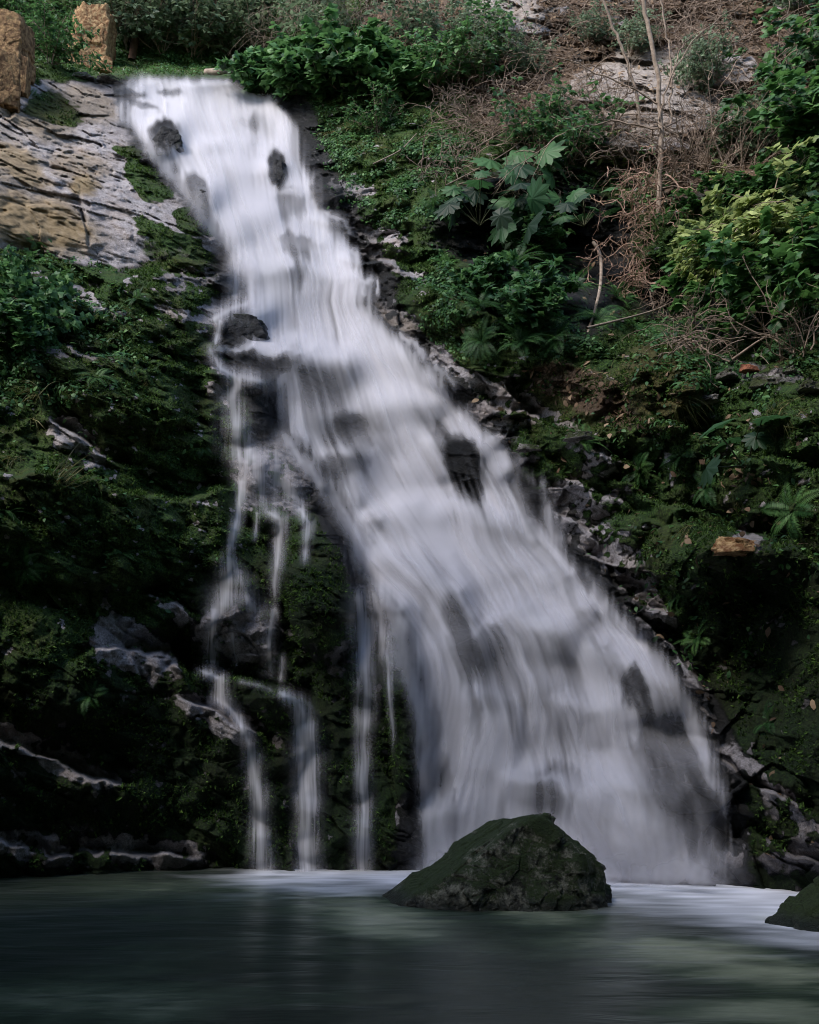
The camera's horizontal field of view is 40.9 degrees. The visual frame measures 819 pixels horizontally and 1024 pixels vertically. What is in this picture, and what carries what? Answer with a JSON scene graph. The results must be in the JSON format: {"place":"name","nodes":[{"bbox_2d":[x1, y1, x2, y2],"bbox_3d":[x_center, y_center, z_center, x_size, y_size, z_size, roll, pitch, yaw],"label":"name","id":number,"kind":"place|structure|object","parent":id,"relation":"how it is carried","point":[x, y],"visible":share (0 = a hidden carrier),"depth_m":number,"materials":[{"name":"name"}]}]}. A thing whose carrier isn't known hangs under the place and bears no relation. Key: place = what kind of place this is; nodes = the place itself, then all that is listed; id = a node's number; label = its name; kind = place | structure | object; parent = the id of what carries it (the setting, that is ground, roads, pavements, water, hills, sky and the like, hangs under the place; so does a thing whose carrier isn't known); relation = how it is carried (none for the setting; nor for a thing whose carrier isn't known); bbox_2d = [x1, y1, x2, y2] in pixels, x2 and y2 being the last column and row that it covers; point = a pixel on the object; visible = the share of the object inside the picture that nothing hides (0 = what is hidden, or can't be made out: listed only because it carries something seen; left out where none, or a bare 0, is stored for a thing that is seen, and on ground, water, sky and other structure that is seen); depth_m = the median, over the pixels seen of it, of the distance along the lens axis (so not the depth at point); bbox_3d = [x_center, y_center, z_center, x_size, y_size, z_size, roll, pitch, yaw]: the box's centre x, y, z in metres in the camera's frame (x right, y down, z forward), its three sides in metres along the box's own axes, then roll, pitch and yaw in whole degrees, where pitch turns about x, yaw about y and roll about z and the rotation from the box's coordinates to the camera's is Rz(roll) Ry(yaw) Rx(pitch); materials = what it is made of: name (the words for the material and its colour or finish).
{"place":"outdoors","nodes":[
{"label":"outdoors","id":0,"kind":"place"},
{"bbox_2d":[0,0,818,891],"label":"rock slope","id":1,"kind":"structure","parent":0,"point":[66,188],"depth_m":13.26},
{"bbox_2d":[0,48,20,113],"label":"rock","id":2,"kind":"object","parent":1,"relation":"on","point":[10,80],"visible":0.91,"depth_m":19.90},
{"bbox_2d":[0,8,35,84],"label":"rock","id":3,"kind":"object","parent":1,"relation":"on","point":[17,33],"visible":0.63,"depth_m":20.97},
{"bbox_2d":[0,244,38,290],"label":"leafy shrub","id":4,"kind":"object","parent":1,"relation":"on","point":[24,266],"visible":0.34,"depth_m":15.15,"materials":[{"name":"green plant"}]},
{"bbox_2d":[3,542,50,590],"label":"fern","id":5,"kind":"object","parent":1,"relation":"on","point":[25,559],"visible":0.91,"depth_m":12.03,"materials":[{"name":"green plant"}]},
{"bbox_2d":[0,300,54,355],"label":"leafy shrub","id":6,"kind":"object","parent":1,"relation":"on","point":[22,327],"visible":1,"depth_m":13.87,"materials":[{"name":"green plant"}]},
{"bbox_2d":[0,256,77,326],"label":"leafy shrub","id":7,"kind":"object","parent":1,"relation":"on","point":[8,295],"visible":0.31,"depth_m":14.58,"materials":[{"name":"green plant"}]},
{"bbox_2d":[4,267,94,348],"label":"leafy shrub","id":8,"kind":"object","parent":1,"relation":"on","point":[45,298],"visible":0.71,"depth_m":14.68,"materials":[{"name":"green plant"}]},
{"bbox_2d":[14,0,114,71],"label":"dark bush","id":9,"kind":"object","parent":1,"relation":"on","point":[51,51],"visible":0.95,"depth_m":22.87,"materials":[{"name":"green plant"}]},
{"bbox_2d":[67,1,116,71],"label":"rock","id":10,"kind":"object","parent":1,"relation":"on","point":[96,17],"visible":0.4,"depth_m":29.55,"materials":[{"name":"stone"}]},
{"bbox_2d":[92,0,178,50],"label":"hazel bush","id":11,"kind":"object","parent":1,"relation":"on","point":[124,33],"visible":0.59,"depth_m":31.05,"materials":[{"name":"green plant"}]},
{"bbox_2d":[79,0,219,55],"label":"hazel bush","id":12,"kind":"object","parent":1,"relation":"on","point":[153,32],"visible":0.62,"depth_m":30.95,"materials":[{"name":"green plant"}]},
{"bbox_2d":[140,126,184,162],"bbox_3d":[-4.623,-6.878,20.680,1.125,0.847,0.556,2,-12,-11],"label":"rock","id":13,"kind":"object","parent":1,"relation":"on","point":[166,140],"visible":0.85,"depth_m":20.52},
{"bbox_2d":[114,0,259,62],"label":"hazel bush","id":14,"kind":"object","parent":1,"relation":"on","point":[187,34],"visible":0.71,"depth_m":30.99,"materials":[{"name":"green plant"}]},
{"bbox_2d":[187,189,211,225],"bbox_3d":[-3.622,-5.284,19.128,0.570,0.739,0.294,5,-13,-22],"label":"rock","id":15,"kind":"object","parent":1,"relation":"on","point":[196,212],"visible":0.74,"depth_m":19.02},
{"bbox_2d":[184,0,270,57],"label":"hazel bush","id":16,"kind":"object","parent":1,"relation":"on","point":[228,30],"visible":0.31,"depth_m":31.53,"materials":[{"name":"green plant"}]},
{"bbox_2d":[202,670,265,870],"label":"side stream","id":17,"kind":"structure","parent":1,"relation":"on","point":[254,774],"depth_m":11.89,"materials":[{"name":"white liquid"}]},
{"bbox_2d":[208,314,269,348],"bbox_3d":[-2.620,-2.646,16.549,1.410,0.692,0.574,1,-12,-6],"label":"rock","id":18,"kind":"object","parent":1,"relation":"on","point":[243,330],"visible":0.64,"depth_m":16.37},
{"bbox_2d":[209,0,280,48],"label":"hazel bush","id":19,"kind":"object","parent":1,"relation":"on","point":[233,16],"visible":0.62,"depth_m":30.93,"materials":[{"name":"green plant"}]},
{"bbox_2d":[213,21,293,96],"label":"leafy shrub","id":20,"kind":"object","parent":1,"relation":"on","point":[242,66],"visible":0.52,"depth_m":23.00,"materials":[{"name":"green plant"}]},
{"bbox_2d":[210,284,307,674],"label":"side stream","id":21,"kind":"structure","parent":1,"relation":"on","point":[242,485],"depth_m":13.83,"materials":[{"name":"white liquid"}]},
{"bbox_2d":[255,30,325,100],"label":"leafy shrub","id":22,"kind":"object","parent":1,"relation":"on","point":[283,86],"visible":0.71,"depth_m":22.41,"materials":[{"name":"green plant"}]},
{"bbox_2d":[280,691,316,871],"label":"side stream","id":23,"kind":"structure","parent":1,"relation":"on","point":[307,783],"depth_m":12.02,"materials":[{"name":"white liquid"}]},
{"bbox_2d":[262,15,358,102],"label":"leafy shrub","id":24,"kind":"object","parent":1,"relation":"on","point":[318,73],"visible":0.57,"depth_m":22.19,"materials":[{"name":"green plant"}]},
{"bbox_2d":[276,0,364,35],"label":"hazel bush","id":25,"kind":"object","parent":1,"relation":"on","point":[343,19],"visible":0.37,"depth_m":26.51,"materials":[{"name":"green plant"}]},
{"bbox_2d":[296,2,393,65],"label":"leafy shrub","id":26,"kind":"object","parent":1,"relation":"on","point":[382,29],"visible":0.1,"depth_m":22.79,"materials":[{"name":"green plant"}]},
{"bbox_2d":[299,6,414,102],"bbox_3d":[-0.991,-9.181,22.269,2.162,1.731,2.355,4,-13,-20],"label":"leafy shrub","id":27,"kind":"object","parent":1,"relation":"on","point":[347,61],"visible":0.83,"depth_m":21.79,"materials":[{"name":"green plant"}]},
{"bbox_2d":[334,76,412,133],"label":"dark bush","id":28,"kind":"object","parent":1,"relation":"on","point":[374,119],"visible":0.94,"depth_m":21.25,"materials":[{"name":"green plant"}]},
{"bbox_2d":[356,593,391,870],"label":"side stream","id":29,"kind":"structure","parent":1,"relation":"on","point":[364,638],"depth_m":12.54,"materials":[{"name":"white liquid"}]},
{"bbox_2d":[352,34,451,105],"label":"leafy shrub","id":30,"kind":"object","parent":1,"relation":"on","point":[406,78],"visible":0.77,"depth_m":21.70,"materials":[{"name":"green plant"}]},
{"bbox_2d":[0,0,818,871],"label":"moss","id":31,"kind":"object","parent":1,"relation":"on","point":[702,524],"visible":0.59,"depth_m":13.08,"materials":[{"name":"plant"}]},
{"bbox_2d":[446,252,518,310],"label":"leafy shrub","id":32,"kind":"object","parent":31,"relation":"on","point":[490,271],"visible":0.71,"depth_m":16.16,"materials":[{"name":"green plant"}]},
{"bbox_2d":[597,207,656,288],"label":"tangled roots","id":33,"kind":"object","parent":31,"relation":"on","point":[623,246],"visible":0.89,"depth_m":17.51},
{"bbox_2d":[0,0,818,704],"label":"ground cover","id":34,"kind":"object","parent":1,"relation":"on","point":[442,288],"visible":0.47,"depth_m":15.62,"materials":[{"name":"green plant"}]},
{"bbox_2d":[363,0,463,47],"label":"hazel bush","id":35,"kind":"object","parent":1,"relation":"on","point":[423,6],"visible":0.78,"depth_m":23.36,"materials":[{"name":"green plant"}]},
{"bbox_2d":[130,78,713,883],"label":"waterfall","id":36,"kind":"structure","parent":1,"relation":"on","point":[506,568],"depth_m":13.88,"materials":[{"name":"white liquid"}]},
{"bbox_2d":[375,15,479,96],"bbox_3d":[0.563,-9.091,22.214,2.497,1.552,2.698,-15,17,-40],"label":"dark bush","id":37,"kind":"object","parent":1,"relation":"on","point":[439,79],"visible":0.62,"depth_m":21.56,"materials":[{"name":"green plant"}]},
{"bbox_2d":[399,117,514,191],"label":"dead brush","id":38,"kind":"object","parent":1,"relation":"on","point":[441,161],"visible":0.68,"depth_m":19.34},
{"bbox_2d":[398,65,520,139],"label":"dead brush","id":39,"kind":"object","parent":1,"relation":"on","point":[453,91],"visible":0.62,"depth_m":20.77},
{"bbox_2d":[404,85,535,159],"bbox_3d":[1.348,-7.058,20.425,2.116,1.770,2.428,3,21,43],"label":"dead brush","id":40,"kind":"object","parent":1,"relation":"on","point":[489,129],"visible":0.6,"depth_m":20.13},
{"bbox_2d":[413,0,535,87],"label":"dark bush","id":41,"kind":"object","parent":1,"relation":"on","point":[495,54],"visible":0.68,"depth_m":21.86,"materials":[{"name":"green plant"}]},
{"bbox_2d":[445,20,507,77],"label":"hazel bush","id":42,"kind":"object","parent":1,"relation":"on","point":[476,55],"visible":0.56,"depth_m":21.79,"materials":[{"name":"green plant"}]},
{"bbox_2d":[460,313,498,364],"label":"feathery shrub","id":43,"kind":"object","parent":1,"relation":"on","point":[485,334],"visible":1,"depth_m":15.73,"materials":[{"name":"green plant"}]},
{"bbox_2d":[434,167,530,231],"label":"leaf plant","id":44,"kind":"object","parent":1,"relation":"on","point":[500,217],"visible":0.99,"depth_m":18.53,"materials":[{"name":"plant"}]},
{"bbox_2d":[445,0,529,43],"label":"hazel bush","id":45,"kind":"object","parent":1,"relation":"on","point":[468,10],"visible":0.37,"depth_m":23.11,"materials":[{"name":"green plant"}]},
{"bbox_2d":[438,41,573,126],"bbox_3d":[2.016,-8.111,21.498,2.381,1.991,2.731,-2,16,18],"label":"dead brush","id":46,"kind":"object","parent":1,"relation":"on","point":[517,94],"visible":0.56,"depth_m":21.20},
{"bbox_2d":[491,321,547,358],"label":"feathery shrub","id":47,"kind":"object","parent":1,"relation":"on","point":[523,338],"visible":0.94,"depth_m":15.30,"materials":[{"name":"green plant"}]},
{"bbox_2d":[455,157,593,216],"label":"leaf plant","id":48,"kind":"object","parent":1,"relation":"on","point":[502,201],"visible":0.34,"depth_m":19.03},
{"bbox_2d":[482,259,569,328],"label":"leafy shrub","id":49,"kind":"object","parent":1,"relation":"on","point":[520,308],"visible":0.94,"depth_m":15.28,"materials":[{"name":"green plant"}]},
{"bbox_2d":[486,139,567,247],"bbox_3d":[2.047,-5.525,19.292,2.123,2.254,1.156,-36,-46,6],"label":"leaf plant","id":50,"kind":"object","parent":1,"relation":"on","point":[553,150],"visible":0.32,"depth_m":18.73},
{"bbox_2d":[499,22,559,82],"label":"hazel bush","id":51,"kind":"object","parent":1,"relation":"on","point":[523,61],"visible":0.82,"depth_m":22.12,"materials":[{"name":"green plant"}]},
{"bbox_2d":[456,72,604,160],"bbox_3d":[2.570,-7.093,20.297,3.571,2.020,2.855,-5,20,-16],"label":"dead brush","id":52,"kind":"object","parent":1,"relation":"on","point":[568,118],"visible":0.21,"depth_m":20.14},
{"bbox_2d":[499,164,564,263],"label":"leaf plant","id":53,"kind":"object","parent":1,"relation":"on","point":[538,199],"visible":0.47,"depth_m":17.86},
{"bbox_2d":[499,204,575,260],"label":"leafy shrub","id":54,"kind":"object","parent":1,"relation":"on","point":[546,236],"visible":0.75,"depth_m":18.39,"materials":[{"name":"green plant"}]},
{"bbox_2d":[497,248,584,314],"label":"leafy shrub","id":55,"kind":"object","parent":1,"relation":"on","point":[541,272],"visible":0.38,"depth_m":15.84,"materials":[{"name":"green plant"}]},
{"bbox_2d":[512,166,573,245],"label":"leaf plant","id":56,"kind":"object","parent":1,"relation":"on","point":[553,196],"visible":0.22,"depth_m":18.79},
{"bbox_2d":[487,62,614,154],"bbox_3d":[2.564,-7.075,19.918,2.320,1.687,2.365,-1,-12,3],"label":"dark bush","id":57,"kind":"object","parent":1,"relation":"on","point":[525,129],"visible":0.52,"depth_m":19.74,"materials":[{"name":"green plant"}]},
{"bbox_2d":[527,316,581,359],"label":"feathery shrub","id":58,"kind":"object","parent":1,"relation":"on","point":[559,335],"visible":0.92,"depth_m":15.30,"materials":[{"name":"green plant"}]},
{"bbox_2d":[502,8,615,76],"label":"dead brush","id":59,"kind":"object","parent":1,"relation":"on","point":[533,38],"visible":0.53,"depth_m":22.60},
{"bbox_2d":[507,79,648,164],"bbox_3d":[2.850,-6.814,19.352,2.372,1.475,2.563,3,13,-24],"label":"dark bush","id":60,"kind":"object","parent":1,"relation":"on","point":[569,142],"visible":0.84,"depth_m":19.25,"materials":[{"name":"green plant"}]},
{"bbox_2d":[538,0,626,47],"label":"dead brush","id":61,"kind":"object","parent":1,"relation":"on","point":[572,6],"visible":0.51,"depth_m":23.52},
{"bbox_2d":[346,0,818,864],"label":"leaf litter","id":62,"kind":"object","parent":1,"relation":"on","point":[730,510],"visible":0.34,"depth_m":19.35,"materials":[{"name":"plant"}]},
{"bbox_2d":[542,187,623,226],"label":"leaf plant","id":63,"kind":"object","parent":1,"relation":"on","point":[574,197],"visible":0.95,"depth_m":17.99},
{"bbox_2d":[513,50,652,129],"bbox_3d":[3.219,-7.842,20.887,2.439,2.051,2.301,3,-12,-14],"label":"dead brush","id":64,"kind":"object","parent":1,"relation":"on","point":[551,80],"visible":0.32,"depth_m":20.69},
{"bbox_2d":[566,0,624,43],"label":"hazel bush","id":65,"kind":"object","parent":1,"relation":"on","point":[590,26],"visible":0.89,"depth_m":23.35,"materials":[{"name":"green plant"}]},
{"bbox_2d":[564,305,626,333],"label":"fern","id":66,"kind":"object","parent":1,"relation":"on","point":[606,318],"visible":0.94,"depth_m":16.09,"materials":[{"name":"green plant"}]},
{"bbox_2d":[560,90,670,205],"bbox_3d":[3.590,-6.490,19.460,2.160,1.742,2.360,-34,31,-25],"label":"dead brush","id":67,"kind":"object","parent":1,"relation":"on","point":[610,150],"visible":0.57,"depth_m":19.19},
{"bbox_2d":[558,33,679,134],"bbox_3d":[3.538,-7.315,19.939,1.877,2.045,2.201,9,-15,-37],"label":"bare shrub","id":68,"kind":"object","parent":1,"relation":"on","point":[580,103],"visible":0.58,"depth_m":19.66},
{"bbox_2d":[576,238,683,311],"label":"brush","id":69,"kind":"object","parent":1,"relation":"on","point":[633,275],"visible":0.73,"depth_m":17.49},
{"bbox_2d":[489,0,773,215],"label":"thin tree","id":70,"kind":"object","parent":1,"relation":"on","point":[656,68],"visible":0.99,"depth_m":18.66,"materials":[{"name":"brown plant"}]},
{"bbox_2d":[592,162,670,237],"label":"tangled roots","id":71,"kind":"object","parent":1,"relation":"on","point":[648,211],"visible":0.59,"depth_m":18.08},
{"bbox_2d":[606,0,673,56],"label":"hazel bush","id":72,"kind":"object","parent":1,"relation":"on","point":[637,43],"visible":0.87,"depth_m":22.72,"materials":[{"name":"green plant"}]},
{"bbox_2d":[586,132,701,300],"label":"tangled roots","id":73,"kind":"object","parent":1,"relation":"on","point":[639,191],"visible":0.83,"depth_m":17.66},
{"bbox_2d":[610,81,746,194],"bbox_3d":[4.528,-6.218,18.583,2.707,2.202,2.085,11,-16,-41],"label":"bare shrub","id":74,"kind":"object","parent":1,"relation":"on","point":[684,157],"visible":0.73,"depth_m":18.31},
{"bbox_2d":[640,0,731,56],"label":"dead brush","id":75,"kind":"object","parent":1,"relation":"on","point":[676,27],"visible":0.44,"depth_m":22.59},
{"bbox_2d":[614,58,768,176],"bbox_3d":[5.011,-6.311,18.617,2.434,2.142,1.995,-11,-16,41],"label":"bare shrub","id":76,"kind":"object","parent":1,"relation":"on","point":[708,150],"visible":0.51,"depth_m":18.46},
{"bbox_2d":[658,10,738,95],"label":"hazel bush","id":77,"kind":"object","parent":1,"relation":"on","point":[691,70],"visible":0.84,"depth_m":20.79,"materials":[{"name":"green plant"}]},
{"bbox_2d":[643,66,761,151],"bbox_3d":[5.389,-6.739,19.242,2.427,2.117,1.770,15,-57,-48],"label":"dead brush","id":78,"kind":"object","parent":1,"relation":"on","point":[695,113],"visible":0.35,"depth_m":19.06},
{"bbox_2d":[624,273,790,405],"bbox_3d":[3.838,-2.108,14.350,2.490,1.809,1.862,-5,-13,24],"label":"dead brush","id":79,"kind":"object","parent":1,"relation":"on","point":[683,340],"visible":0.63,"depth_m":14.22,"materials":[{"name":"plant"}]},
{"bbox_2d":[665,170,764,218],"bbox_3d":[4.957,-5.004,17.667,1.580,0.850,1.639,-4,-13,20],"label":"green maple","id":80,"kind":"object","parent":1,"relation":"on","point":[694,203],"visible":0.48,"depth_m":17.41,"materials":[{"name":"green plant"}]},
{"bbox_2d":[649,206,791,321],"bbox_3d":[5.012,-3.439,15.622,3.039,1.750,2.515,-17,-5,28],"label":"green maple","id":81,"kind":"object","parent":1,"relation":"on","point":[766,216],"visible":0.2,"depth_m":15.38,"materials":[{"name":"green plant"}]},
{"bbox_2d":[652,0,789,56],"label":"dead brush","id":82,"kind":"object","parent":1,"relation":"on","point":[713,30],"visible":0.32,"depth_m":22.01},
{"bbox_2d":[666,204,784,261],"bbox_3d":[4.872,-4.168,16.377,2.055,1.093,1.648,-3,-12,13],"label":"vine maple","id":83,"kind":"object","parent":1,"relation":"on","point":[715,231],"visible":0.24,"depth_m":16.06,"materials":[{"name":"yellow plant"}]},
{"bbox_2d":[671,220,789,306],"bbox_3d":[4.365,-3.623,15.755,1.131,1.032,1.990,12,-17,-44],"label":"vine maple","id":84,"kind":"object","parent":1,"relation":"on","point":[708,272],"visible":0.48,"depth_m":15.77,"materials":[{"name":"green plant"}]},
{"bbox_2d":[711,536,754,556],"bbox_3d":[3.405,0.337,11.117,0.734,0.219,0.377,2,-12,-11],"label":"rock","id":85,"kind":"object","parent":1,"relation":"on","point":[731,546],"visible":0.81,"depth_m":11.00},
{"bbox_2d":[699,415,789,488],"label":"young leafy plant","id":86,"kind":"object","parent":1,"relation":"on","point":[755,440],"visible":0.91,"depth_m":12.54,"materials":[{"name":"green plant"}]},
{"bbox_2d":[675,85,818,181],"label":"bare shrub","id":87,"kind":"object","parent":1,"relation":"on","point":[743,158],"visible":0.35,"depth_m":17.96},
{"bbox_2d":[701,77,793,158],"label":"shrub","id":88,"kind":"object","parent":1,"relation":"on","point":[762,135],"visible":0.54,"depth_m":18.41,"materials":[{"name":"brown plant"}]},
{"bbox_2d":[679,190,818,288],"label":"green maple","id":89,"kind":"object","parent":1,"relation":"on","point":[718,254],"visible":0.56,"depth_m":14.36,"materials":[{"name":"green plant"}]},
{"bbox_2d":[686,203,818,344],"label":"green maple","id":90,"kind":"object","parent":1,"relation":"on","point":[788,286],"visible":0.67,"depth_m":14.22,"materials":[{"name":"green plant"}]},
{"bbox_2d":[686,135,818,284],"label":"vine maple","id":91,"kind":"object","parent":1,"relation":"on","point":[746,200],"visible":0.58,"depth_m":16.21,"materials":[{"name":"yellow plant"}]},
{"bbox_2d":[705,19,817,105],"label":"dead brush","id":92,"kind":"object","parent":1,"relation":"on","point":[749,81],"visible":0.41,"depth_m":20.20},
{"bbox_2d":[705,52,818,166],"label":"shrub","id":93,"kind":"object","parent":1,"relation":"on","point":[799,85],"visible":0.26,"depth_m":18.55,"materials":[{"name":"green plant"}]},
{"bbox_2d":[706,254,818,363],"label":"bare shrub","id":94,"kind":"object","parent":1,"relation":"on","point":[797,335],"visible":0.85,"depth_m":13.54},
{"bbox_2d":[707,0,818,71],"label":"dead brush","id":95,"kind":"object","parent":1,"relation":"on","point":[773,37],"visible":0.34,"depth_m":20.94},
{"bbox_2d":[712,136,818,205],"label":"green maple","id":96,"kind":"object","parent":1,"relation":"on","point":[767,179],"visible":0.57,"depth_m":16.74,"materials":[{"name":"green plant"}]},
{"bbox_2d":[717,65,818,163],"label":"green maple","id":97,"kind":"object","parent":1,"relation":"on","point":[803,122],"visible":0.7,"depth_m":17.08,"materials":[{"name":"green plant"}]},
{"bbox_2d":[720,0,818,96],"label":"green maple","id":98,"kind":"object","parent":1,"relation":"on","point":[789,22],"visible":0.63,"depth_m":20.40,"materials":[{"name":"green plant"}]},
{"bbox_2d":[735,195,817,262],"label":"vine maple","id":99,"kind":"object","parent":1,"relation":"on","point":[790,212],"visible":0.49,"depth_m":15.11,"materials":[{"name":"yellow plant"}]},
{"bbox_2d":[760,481,818,542],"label":"fern","id":100,"kind":"object","parent":1,"relation":"on","point":[780,506],"visible":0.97,"depth_m":11.86,"materials":[{"name":"green plant"}]},
{"bbox_2d":[0,867,818,1023],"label":"water","id":101,"kind":"structure","parent":0,"point":[228,945],"depth_m":6.95,"materials":[{"name":"liquid"}]},
{"bbox_2d":[382,813,611,911],"bbox_3d":[0.715,3.157,9.287,2.116,1.191,1.332,0,-12,0],"label":"boulder","id":102,"kind":"object","parent":101,"relation":"in","point":[543,862],"visible":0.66,"depth_m":8.96,"materials":[{"name":"stone"}]},
{"bbox_2d":[765,876,818,931],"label":"boulder","id":103,"kind":"object","parent":101,"relation":"in","point":[799,910],"visible":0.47,"depth_m":8.09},
{"bbox_2d":[604,83,755,210],"bbox_3d":[4.704,-6.266,19.141,3.571,2.855,2.020,-20,-42,-26],"label":"dead brush","id":104,"kind":"object","parent":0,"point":[671,136],"visible":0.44,"depth_m":18.65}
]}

